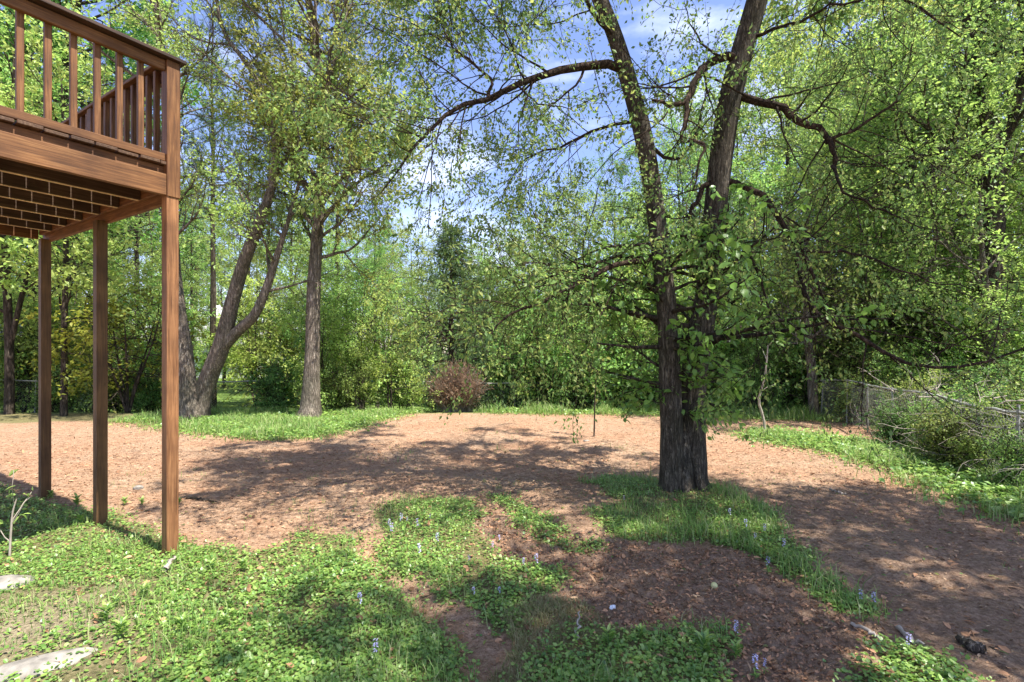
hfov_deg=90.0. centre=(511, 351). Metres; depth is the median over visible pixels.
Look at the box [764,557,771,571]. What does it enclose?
wildflower
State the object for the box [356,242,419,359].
woodland tree
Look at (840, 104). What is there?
woodland tree
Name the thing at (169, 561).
stick
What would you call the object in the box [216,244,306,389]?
woodland tree
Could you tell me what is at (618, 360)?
shrub
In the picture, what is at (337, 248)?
woodland tree
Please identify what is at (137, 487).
rock
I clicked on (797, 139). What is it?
woodland tree
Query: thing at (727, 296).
woodland tree
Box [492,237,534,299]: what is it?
woodland tree
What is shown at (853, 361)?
shrub
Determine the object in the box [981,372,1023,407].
shrub
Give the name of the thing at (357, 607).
wildflower
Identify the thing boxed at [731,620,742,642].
wildflower
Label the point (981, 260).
slender tree
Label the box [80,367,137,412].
shrub
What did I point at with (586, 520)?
wood chips
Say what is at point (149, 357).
shrub
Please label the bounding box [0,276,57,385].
understory tree
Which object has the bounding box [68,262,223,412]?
understory tree
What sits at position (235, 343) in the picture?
shrub
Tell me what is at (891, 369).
shrub
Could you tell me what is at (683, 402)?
oak tree
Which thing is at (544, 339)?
understory tree
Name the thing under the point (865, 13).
woodland tree
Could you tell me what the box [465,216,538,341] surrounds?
woodland tree
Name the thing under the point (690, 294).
shrub
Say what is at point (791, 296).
understory tree
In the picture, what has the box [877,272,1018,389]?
shrub
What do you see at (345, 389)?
shrub
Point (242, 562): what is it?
tall weed
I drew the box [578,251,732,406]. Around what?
shrub
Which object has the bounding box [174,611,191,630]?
tall weed
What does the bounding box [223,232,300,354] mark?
woodland tree
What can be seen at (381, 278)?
woodland tree
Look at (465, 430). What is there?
sparse grass
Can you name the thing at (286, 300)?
woodland tree
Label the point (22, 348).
understory tree
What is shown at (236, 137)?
pine tree
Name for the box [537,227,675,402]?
shrub
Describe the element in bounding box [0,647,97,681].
rock
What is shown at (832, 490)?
stick
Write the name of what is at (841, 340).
understory tree
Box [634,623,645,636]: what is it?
tall weed
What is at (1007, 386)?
shrub
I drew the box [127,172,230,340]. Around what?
woodland tree
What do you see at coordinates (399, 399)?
shrub
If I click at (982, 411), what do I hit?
shrub
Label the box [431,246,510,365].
woodland tree
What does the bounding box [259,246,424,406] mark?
understory tree
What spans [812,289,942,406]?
shrub
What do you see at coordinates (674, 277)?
woodland tree
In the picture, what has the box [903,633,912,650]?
wildflower
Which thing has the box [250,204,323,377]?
woodland tree
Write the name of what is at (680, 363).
shrub
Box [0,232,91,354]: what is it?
woodland tree
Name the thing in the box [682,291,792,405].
shrub
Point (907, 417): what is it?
shrub
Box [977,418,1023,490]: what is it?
shrub
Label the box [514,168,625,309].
woodland tree
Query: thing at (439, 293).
woodland tree
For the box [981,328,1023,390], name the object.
shrub
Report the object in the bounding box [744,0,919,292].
woodland tree
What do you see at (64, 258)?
slender tree
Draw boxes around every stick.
[162,556,176,570]
[185,496,220,502]
[574,611,581,639]
[829,488,845,494]
[850,622,886,641]
[895,625,925,645]
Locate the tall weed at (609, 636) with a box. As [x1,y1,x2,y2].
[600,623,616,646]
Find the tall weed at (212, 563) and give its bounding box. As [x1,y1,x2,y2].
[206,558,217,569]
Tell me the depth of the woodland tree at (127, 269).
38.17 m
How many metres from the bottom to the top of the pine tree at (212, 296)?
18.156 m
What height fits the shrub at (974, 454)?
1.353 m
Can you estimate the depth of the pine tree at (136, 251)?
24.88 m
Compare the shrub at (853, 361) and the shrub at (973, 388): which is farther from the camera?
the shrub at (853, 361)
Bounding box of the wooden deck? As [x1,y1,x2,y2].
[0,0,186,553]
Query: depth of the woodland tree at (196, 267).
32.41 m
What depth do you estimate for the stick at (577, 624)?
2.94 m
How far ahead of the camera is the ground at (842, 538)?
4.46 m
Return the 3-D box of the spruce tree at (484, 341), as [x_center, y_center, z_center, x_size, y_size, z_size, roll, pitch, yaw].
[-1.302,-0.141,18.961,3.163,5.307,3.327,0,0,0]
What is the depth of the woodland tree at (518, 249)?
23.91 m
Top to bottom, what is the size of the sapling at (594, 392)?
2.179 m
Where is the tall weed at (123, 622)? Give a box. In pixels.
[111,614,130,638]
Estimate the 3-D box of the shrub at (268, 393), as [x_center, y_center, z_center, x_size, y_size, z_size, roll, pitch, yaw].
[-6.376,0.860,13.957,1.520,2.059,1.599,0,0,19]
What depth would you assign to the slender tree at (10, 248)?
12.95 m
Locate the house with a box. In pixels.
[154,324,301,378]
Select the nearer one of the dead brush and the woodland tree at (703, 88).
the dead brush
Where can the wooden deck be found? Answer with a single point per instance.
(98, 165)
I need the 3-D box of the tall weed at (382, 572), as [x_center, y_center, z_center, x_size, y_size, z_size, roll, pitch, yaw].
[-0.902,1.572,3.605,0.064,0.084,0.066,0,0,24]
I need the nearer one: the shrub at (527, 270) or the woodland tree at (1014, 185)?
the woodland tree at (1014, 185)
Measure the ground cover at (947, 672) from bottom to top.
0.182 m
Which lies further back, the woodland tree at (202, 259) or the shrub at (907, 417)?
the woodland tree at (202, 259)
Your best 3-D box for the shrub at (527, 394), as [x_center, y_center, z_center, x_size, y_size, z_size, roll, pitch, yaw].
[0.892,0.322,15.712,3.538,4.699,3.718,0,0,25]
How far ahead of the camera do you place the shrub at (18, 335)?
15.41 m
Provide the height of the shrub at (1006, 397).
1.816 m
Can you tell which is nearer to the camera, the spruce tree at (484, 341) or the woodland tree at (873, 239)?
the woodland tree at (873, 239)
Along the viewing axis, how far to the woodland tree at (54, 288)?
22.05 m
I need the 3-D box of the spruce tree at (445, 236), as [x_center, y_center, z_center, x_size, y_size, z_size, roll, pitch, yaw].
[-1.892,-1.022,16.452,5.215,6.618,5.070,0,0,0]
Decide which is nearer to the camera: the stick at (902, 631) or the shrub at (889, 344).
the stick at (902, 631)
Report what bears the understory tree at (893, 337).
on the ground at (842, 538)
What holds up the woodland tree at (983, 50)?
on the ground at (842, 538)
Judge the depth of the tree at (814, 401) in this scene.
12.39 m
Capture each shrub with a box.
[0,257,69,397]
[0,272,132,412]
[0,279,110,412]
[21,292,159,412]
[22,363,92,412]
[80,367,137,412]
[111,304,222,412]
[118,359,161,412]
[216,264,360,406]
[217,306,289,388]
[243,346,301,411]
[320,333,384,409]
[320,360,353,408]
[358,319,434,410]
[414,359,495,412]
[434,288,559,395]
[471,262,598,407]
[478,297,585,409]
[481,330,536,408]
[487,246,606,399]
[515,267,654,408]
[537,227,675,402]
[545,343,611,409]
[556,257,714,408]
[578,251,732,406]
[610,257,734,394]
[611,336,658,407]
[633,331,715,403]
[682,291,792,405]
[709,295,819,409]
[722,227,850,405]
[782,342,847,407]
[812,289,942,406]
[817,267,954,410]
[818,333,897,413]
[829,364,886,424]
[836,329,923,415]
[855,317,962,418]
[865,390,923,445]
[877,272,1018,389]
[881,369,942,434]
[894,391,952,449]
[898,363,985,410]
[904,334,1014,406]
[906,376,989,448]
[906,394,982,468]
[925,388,1015,470]
[930,363,1016,407]
[936,351,1022,398]
[937,353,1023,440]
[953,381,1022,463]
[967,274,1022,388]
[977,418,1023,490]
[978,362,1023,408]
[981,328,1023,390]
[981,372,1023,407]
[984,378,1023,466]
[993,381,1022,415]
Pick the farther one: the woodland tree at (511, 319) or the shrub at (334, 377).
the woodland tree at (511, 319)
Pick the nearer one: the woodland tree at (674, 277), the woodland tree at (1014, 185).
the woodland tree at (1014, 185)
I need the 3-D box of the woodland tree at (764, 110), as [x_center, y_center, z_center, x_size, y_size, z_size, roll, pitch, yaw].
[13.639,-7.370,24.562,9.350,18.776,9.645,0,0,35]
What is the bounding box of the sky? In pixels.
[0,0,1023,352]
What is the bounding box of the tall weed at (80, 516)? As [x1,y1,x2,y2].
[74,512,86,522]
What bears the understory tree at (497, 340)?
on the ground at (842, 538)
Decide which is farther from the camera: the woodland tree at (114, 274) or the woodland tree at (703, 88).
the woodland tree at (703, 88)
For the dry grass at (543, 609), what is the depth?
3.00 m
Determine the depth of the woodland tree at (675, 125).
29.98 m
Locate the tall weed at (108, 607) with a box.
[94,601,116,620]
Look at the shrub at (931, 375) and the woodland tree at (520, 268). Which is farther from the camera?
the woodland tree at (520, 268)
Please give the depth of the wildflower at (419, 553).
3.88 m
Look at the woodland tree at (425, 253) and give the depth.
24.98 m
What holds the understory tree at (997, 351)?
on the ground at (842, 538)
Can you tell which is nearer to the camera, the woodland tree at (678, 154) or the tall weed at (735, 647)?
the tall weed at (735, 647)
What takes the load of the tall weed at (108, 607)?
on the ground at (842, 538)
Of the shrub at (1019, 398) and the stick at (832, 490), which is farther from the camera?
the shrub at (1019, 398)
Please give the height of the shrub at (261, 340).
6.494 m
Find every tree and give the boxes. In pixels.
[0,0,142,414]
[0,0,204,405]
[0,10,161,415]
[0,230,133,343]
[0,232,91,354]
[0,265,120,411]
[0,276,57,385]
[1,232,159,410]
[50,0,265,418]
[54,180,193,366]
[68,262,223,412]
[70,216,155,353]
[74,231,205,407]
[84,181,227,367]
[88,54,142,360]
[101,1,194,391]
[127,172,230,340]
[128,181,240,356]
[132,191,232,322]
[136,0,433,416]
[142,171,241,323]
[142,227,231,367]
[163,0,263,408]
[169,0,461,417]
[179,107,223,353]
[181,224,266,386]
[190,262,321,407]
[198,186,288,321]
[210,96,270,377]
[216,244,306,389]
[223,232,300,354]
[229,7,297,362]
[243,219,357,391]
[249,0,1023,494]
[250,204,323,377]
[254,287,364,407]
[256,268,322,388]
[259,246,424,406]
[267,82,310,346]
[273,190,362,342]
[281,217,384,364]
[284,257,430,409]
[285,0,377,375]
[307,218,403,397]
[322,215,400,363]
[343,211,421,407]
[343,287,443,408]
[345,217,417,348]
[348,255,435,402]
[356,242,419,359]
[362,160,395,325]
[366,249,446,395]
[375,200,461,379]
[379,220,515,412]
[388,265,457,404]
[420,255,462,356]
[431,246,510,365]
[438,279,508,408]
[461,248,507,336]
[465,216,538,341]
[466,306,539,405]
[474,205,550,332]
[485,280,551,392]
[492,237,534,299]
[500,234,562,312]
[501,259,602,408]
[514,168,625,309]
[523,249,573,320]
[531,193,605,295]
[531,264,643,408]
[547,138,651,298]
[560,256,688,408]
[564,247,643,399]
[577,181,699,327]
[582,185,680,332]
[590,103,734,320]
[620,224,739,388]
[624,88,763,280]
[627,239,724,341]
[655,32,802,258]
[658,115,773,318]
[663,0,923,314]
[672,149,832,402]
[677,254,794,409]
[687,243,763,393]
[703,0,885,374]
[713,321,807,410]
[715,256,825,406]
[716,143,911,415]
[720,236,894,401]
[732,22,883,309]
[734,0,1023,403]
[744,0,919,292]
[750,63,976,334]
[761,232,908,410]
[764,27,1022,393]
[775,0,1023,274]
[783,147,973,387]
[790,0,1014,269]
[811,237,1022,390]
[813,179,965,380]
[818,161,1023,362]
[830,6,1017,259]
[834,0,1023,289]
[843,86,1023,376]
[844,252,1010,392]
[846,129,1023,396]
[853,0,1023,285]
[877,142,1023,360]
[877,174,1023,336]
[889,4,1023,277]
[907,8,1023,326]
[938,251,1023,398]
[955,53,1023,289]
[966,219,1023,379]
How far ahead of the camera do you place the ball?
3.41 m
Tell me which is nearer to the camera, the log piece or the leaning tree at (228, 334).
the log piece
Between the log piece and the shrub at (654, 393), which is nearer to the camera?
the log piece
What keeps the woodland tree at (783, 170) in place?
on the ground at (842, 538)
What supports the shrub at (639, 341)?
on the ground at (842, 538)
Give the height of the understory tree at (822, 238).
7.627 m
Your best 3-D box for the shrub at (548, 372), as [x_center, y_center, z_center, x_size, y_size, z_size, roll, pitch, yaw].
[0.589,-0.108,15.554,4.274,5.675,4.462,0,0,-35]
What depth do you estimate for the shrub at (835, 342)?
13.47 m
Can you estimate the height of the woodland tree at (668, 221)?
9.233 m
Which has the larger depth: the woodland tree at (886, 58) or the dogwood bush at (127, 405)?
the woodland tree at (886, 58)
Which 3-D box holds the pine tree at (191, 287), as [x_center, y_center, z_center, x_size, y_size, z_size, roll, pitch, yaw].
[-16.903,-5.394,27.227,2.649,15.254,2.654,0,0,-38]
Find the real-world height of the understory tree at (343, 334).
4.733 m
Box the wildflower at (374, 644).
[369,638,379,663]
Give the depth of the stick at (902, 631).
2.81 m
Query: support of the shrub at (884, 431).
on the ground at (842, 538)
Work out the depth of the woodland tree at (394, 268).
23.72 m
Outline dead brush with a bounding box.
[846,350,1023,491]
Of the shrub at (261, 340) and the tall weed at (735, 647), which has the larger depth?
the shrub at (261, 340)
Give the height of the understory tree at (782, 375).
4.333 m
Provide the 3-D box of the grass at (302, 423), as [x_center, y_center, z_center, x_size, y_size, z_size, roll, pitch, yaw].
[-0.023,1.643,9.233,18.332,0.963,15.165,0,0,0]
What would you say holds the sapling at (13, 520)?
on the ground at (842, 538)
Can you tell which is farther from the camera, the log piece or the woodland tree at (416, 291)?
the woodland tree at (416, 291)
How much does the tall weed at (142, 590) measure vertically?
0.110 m
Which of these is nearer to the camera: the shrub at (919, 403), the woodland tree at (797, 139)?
the shrub at (919, 403)
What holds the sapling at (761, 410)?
on the ground at (842, 538)
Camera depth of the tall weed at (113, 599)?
3.13 m
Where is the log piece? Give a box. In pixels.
[955,634,986,654]
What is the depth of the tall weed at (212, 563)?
3.66 m
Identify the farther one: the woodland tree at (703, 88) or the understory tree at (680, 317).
the woodland tree at (703, 88)
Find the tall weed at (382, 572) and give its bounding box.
[379,568,387,578]
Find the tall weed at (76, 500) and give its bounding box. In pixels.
[70,492,83,506]
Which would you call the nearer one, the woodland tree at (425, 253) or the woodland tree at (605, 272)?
the woodland tree at (605, 272)
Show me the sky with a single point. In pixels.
(633, 32)
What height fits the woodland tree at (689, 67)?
24.573 m
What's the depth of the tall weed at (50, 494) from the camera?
5.51 m
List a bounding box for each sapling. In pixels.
[0,469,32,555]
[587,332,610,436]
[756,338,776,431]
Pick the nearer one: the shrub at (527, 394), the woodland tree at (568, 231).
the shrub at (527, 394)
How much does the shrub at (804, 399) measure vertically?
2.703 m
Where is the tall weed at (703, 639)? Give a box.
[692,628,715,652]
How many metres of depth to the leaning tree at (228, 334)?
11.88 m
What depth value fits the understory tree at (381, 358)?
14.16 m
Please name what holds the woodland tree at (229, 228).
on the ground at (842, 538)
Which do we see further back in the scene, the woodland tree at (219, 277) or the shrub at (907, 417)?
the woodland tree at (219, 277)
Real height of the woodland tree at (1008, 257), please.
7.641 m
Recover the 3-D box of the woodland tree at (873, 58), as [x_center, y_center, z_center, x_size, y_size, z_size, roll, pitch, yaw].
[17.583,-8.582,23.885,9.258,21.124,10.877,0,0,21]
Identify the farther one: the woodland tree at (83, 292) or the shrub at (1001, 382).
the woodland tree at (83, 292)
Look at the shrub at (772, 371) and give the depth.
13.88 m
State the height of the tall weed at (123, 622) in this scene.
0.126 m
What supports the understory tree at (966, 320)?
on the ground at (842, 538)
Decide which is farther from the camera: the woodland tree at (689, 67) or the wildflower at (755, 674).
the woodland tree at (689, 67)
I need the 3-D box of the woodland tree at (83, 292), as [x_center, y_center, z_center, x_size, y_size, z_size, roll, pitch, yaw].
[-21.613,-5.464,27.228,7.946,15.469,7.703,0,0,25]
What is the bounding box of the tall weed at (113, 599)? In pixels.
[107,593,121,606]
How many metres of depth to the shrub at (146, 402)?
14.26 m
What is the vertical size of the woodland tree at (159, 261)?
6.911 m
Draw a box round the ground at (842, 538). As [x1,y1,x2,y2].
[0,354,1023,681]
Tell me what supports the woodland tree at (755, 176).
on the ground at (842, 538)
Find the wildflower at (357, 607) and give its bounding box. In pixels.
[356,592,364,612]
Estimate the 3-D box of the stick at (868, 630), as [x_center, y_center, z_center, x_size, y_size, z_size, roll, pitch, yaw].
[1.983,1.559,2.849,0.034,0.035,0.203,0,0,-17]
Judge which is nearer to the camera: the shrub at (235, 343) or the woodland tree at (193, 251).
the shrub at (235, 343)
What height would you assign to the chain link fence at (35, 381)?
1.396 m
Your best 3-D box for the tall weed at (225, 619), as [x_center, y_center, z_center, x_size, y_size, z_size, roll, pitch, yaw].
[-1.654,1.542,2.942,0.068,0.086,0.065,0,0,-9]
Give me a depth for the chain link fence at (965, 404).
8.89 m
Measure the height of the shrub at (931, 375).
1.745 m
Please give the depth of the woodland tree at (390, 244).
45.85 m
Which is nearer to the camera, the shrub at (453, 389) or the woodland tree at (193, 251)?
the shrub at (453, 389)
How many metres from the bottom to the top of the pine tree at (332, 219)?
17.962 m
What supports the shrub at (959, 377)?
on the ground at (842, 538)
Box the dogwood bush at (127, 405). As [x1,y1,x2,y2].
[18,288,209,412]
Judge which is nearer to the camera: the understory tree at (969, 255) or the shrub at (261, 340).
the understory tree at (969, 255)
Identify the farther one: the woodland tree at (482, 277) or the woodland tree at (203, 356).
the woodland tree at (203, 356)
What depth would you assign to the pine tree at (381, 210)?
33.09 m
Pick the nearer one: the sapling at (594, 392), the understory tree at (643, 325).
the sapling at (594, 392)
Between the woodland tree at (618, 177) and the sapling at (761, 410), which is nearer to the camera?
the sapling at (761, 410)
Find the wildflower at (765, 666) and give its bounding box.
[760,658,768,673]
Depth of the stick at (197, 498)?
5.45 m
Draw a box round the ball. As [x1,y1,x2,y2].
[711,582,717,588]
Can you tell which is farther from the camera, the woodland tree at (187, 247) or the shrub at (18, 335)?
the woodland tree at (187, 247)
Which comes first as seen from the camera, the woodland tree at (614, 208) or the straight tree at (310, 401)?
the straight tree at (310, 401)
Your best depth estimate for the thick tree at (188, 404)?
12.11 m
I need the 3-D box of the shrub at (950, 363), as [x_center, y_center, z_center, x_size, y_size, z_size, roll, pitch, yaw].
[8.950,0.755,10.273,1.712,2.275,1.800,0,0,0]
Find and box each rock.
[0,574,35,589]
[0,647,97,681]
[133,485,143,489]
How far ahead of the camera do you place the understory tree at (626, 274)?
16.51 m
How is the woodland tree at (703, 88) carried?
on the ground at (842, 538)
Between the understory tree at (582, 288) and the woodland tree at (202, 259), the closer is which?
the understory tree at (582, 288)
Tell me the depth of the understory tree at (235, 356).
18.77 m
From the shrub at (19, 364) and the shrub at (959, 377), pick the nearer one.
the shrub at (959, 377)
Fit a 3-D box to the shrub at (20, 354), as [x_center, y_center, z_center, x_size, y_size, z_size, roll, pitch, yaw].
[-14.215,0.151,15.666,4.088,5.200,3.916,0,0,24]
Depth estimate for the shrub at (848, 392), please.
11.33 m
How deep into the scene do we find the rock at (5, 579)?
3.44 m
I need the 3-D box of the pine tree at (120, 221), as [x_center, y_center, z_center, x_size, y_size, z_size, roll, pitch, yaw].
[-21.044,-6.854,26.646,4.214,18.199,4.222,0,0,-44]
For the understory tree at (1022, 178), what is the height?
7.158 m
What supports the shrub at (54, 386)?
on the ground at (842, 538)
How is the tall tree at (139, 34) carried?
on the ground at (842, 538)
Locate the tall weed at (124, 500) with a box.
[120,495,128,504]
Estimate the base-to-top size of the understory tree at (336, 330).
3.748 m
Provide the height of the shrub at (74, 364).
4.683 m
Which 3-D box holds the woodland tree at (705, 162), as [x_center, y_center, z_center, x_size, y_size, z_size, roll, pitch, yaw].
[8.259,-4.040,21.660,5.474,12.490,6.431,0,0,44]
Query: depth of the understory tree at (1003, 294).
9.62 m
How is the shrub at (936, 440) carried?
on the ground at (842, 538)
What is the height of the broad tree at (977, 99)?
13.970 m
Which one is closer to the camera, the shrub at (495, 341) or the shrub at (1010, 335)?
the shrub at (1010, 335)
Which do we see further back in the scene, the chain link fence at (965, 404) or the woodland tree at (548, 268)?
the woodland tree at (548, 268)
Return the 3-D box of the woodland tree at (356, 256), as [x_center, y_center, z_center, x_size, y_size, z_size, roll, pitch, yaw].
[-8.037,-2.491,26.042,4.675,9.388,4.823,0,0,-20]
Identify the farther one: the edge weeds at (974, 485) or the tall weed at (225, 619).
the edge weeds at (974, 485)
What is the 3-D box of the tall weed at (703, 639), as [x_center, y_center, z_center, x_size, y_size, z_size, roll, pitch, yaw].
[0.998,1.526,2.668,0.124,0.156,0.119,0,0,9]
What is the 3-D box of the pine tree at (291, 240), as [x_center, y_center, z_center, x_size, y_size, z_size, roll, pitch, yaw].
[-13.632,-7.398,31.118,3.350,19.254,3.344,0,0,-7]
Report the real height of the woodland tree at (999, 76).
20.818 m
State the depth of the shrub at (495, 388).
15.55 m
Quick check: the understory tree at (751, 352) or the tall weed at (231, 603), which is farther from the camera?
the understory tree at (751, 352)
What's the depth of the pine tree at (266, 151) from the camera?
23.92 m
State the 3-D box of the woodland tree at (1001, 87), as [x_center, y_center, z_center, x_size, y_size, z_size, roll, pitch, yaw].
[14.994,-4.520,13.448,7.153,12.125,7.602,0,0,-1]
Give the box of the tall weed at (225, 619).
[219,611,230,623]
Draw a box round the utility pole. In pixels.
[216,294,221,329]
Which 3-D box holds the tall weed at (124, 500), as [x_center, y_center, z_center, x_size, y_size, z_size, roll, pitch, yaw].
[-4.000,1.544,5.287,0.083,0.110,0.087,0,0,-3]
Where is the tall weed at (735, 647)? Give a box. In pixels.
[727,638,743,657]
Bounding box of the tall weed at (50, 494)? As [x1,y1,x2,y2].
[46,489,55,496]
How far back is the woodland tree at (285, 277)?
19.64 m
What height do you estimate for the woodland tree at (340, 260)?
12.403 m
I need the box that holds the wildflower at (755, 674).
[748,654,760,679]
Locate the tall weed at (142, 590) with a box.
[138,581,151,595]
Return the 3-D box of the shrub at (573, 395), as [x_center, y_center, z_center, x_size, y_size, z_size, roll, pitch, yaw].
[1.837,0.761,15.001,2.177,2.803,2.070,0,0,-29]
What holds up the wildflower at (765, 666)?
on the ground at (842, 538)
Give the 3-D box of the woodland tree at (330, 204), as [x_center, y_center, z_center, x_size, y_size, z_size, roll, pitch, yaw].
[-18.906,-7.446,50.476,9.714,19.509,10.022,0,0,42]
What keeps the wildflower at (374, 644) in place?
on the ground at (842, 538)
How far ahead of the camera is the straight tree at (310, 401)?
12.01 m
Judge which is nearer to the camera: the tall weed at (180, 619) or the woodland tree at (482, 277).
the tall weed at (180, 619)
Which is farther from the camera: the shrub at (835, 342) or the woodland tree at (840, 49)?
the woodland tree at (840, 49)
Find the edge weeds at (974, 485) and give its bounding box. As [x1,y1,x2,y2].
[108,406,1023,522]
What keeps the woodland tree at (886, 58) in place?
on the ground at (842, 538)
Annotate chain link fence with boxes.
[0,378,771,412]
[820,379,1023,475]
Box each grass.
[0,397,1023,681]
[2,411,1014,656]
[488,590,607,681]
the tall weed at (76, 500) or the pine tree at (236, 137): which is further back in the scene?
the pine tree at (236, 137)
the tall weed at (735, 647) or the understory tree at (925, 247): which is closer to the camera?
the tall weed at (735, 647)
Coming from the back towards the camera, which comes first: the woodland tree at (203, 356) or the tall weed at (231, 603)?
the woodland tree at (203, 356)
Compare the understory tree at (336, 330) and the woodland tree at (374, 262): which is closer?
the understory tree at (336, 330)
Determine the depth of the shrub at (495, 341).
20.39 m
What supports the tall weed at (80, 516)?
on the ground at (842, 538)
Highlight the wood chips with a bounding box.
[0,414,1023,681]
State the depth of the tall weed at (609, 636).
2.79 m
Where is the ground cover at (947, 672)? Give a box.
[0,472,994,681]
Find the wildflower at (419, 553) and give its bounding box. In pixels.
[415,543,421,556]
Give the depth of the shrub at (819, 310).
15.26 m
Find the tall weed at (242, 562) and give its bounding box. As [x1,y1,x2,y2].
[237,556,248,571]
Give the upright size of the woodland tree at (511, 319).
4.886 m
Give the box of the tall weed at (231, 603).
[225,593,236,607]
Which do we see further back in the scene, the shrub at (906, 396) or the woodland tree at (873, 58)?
the woodland tree at (873, 58)

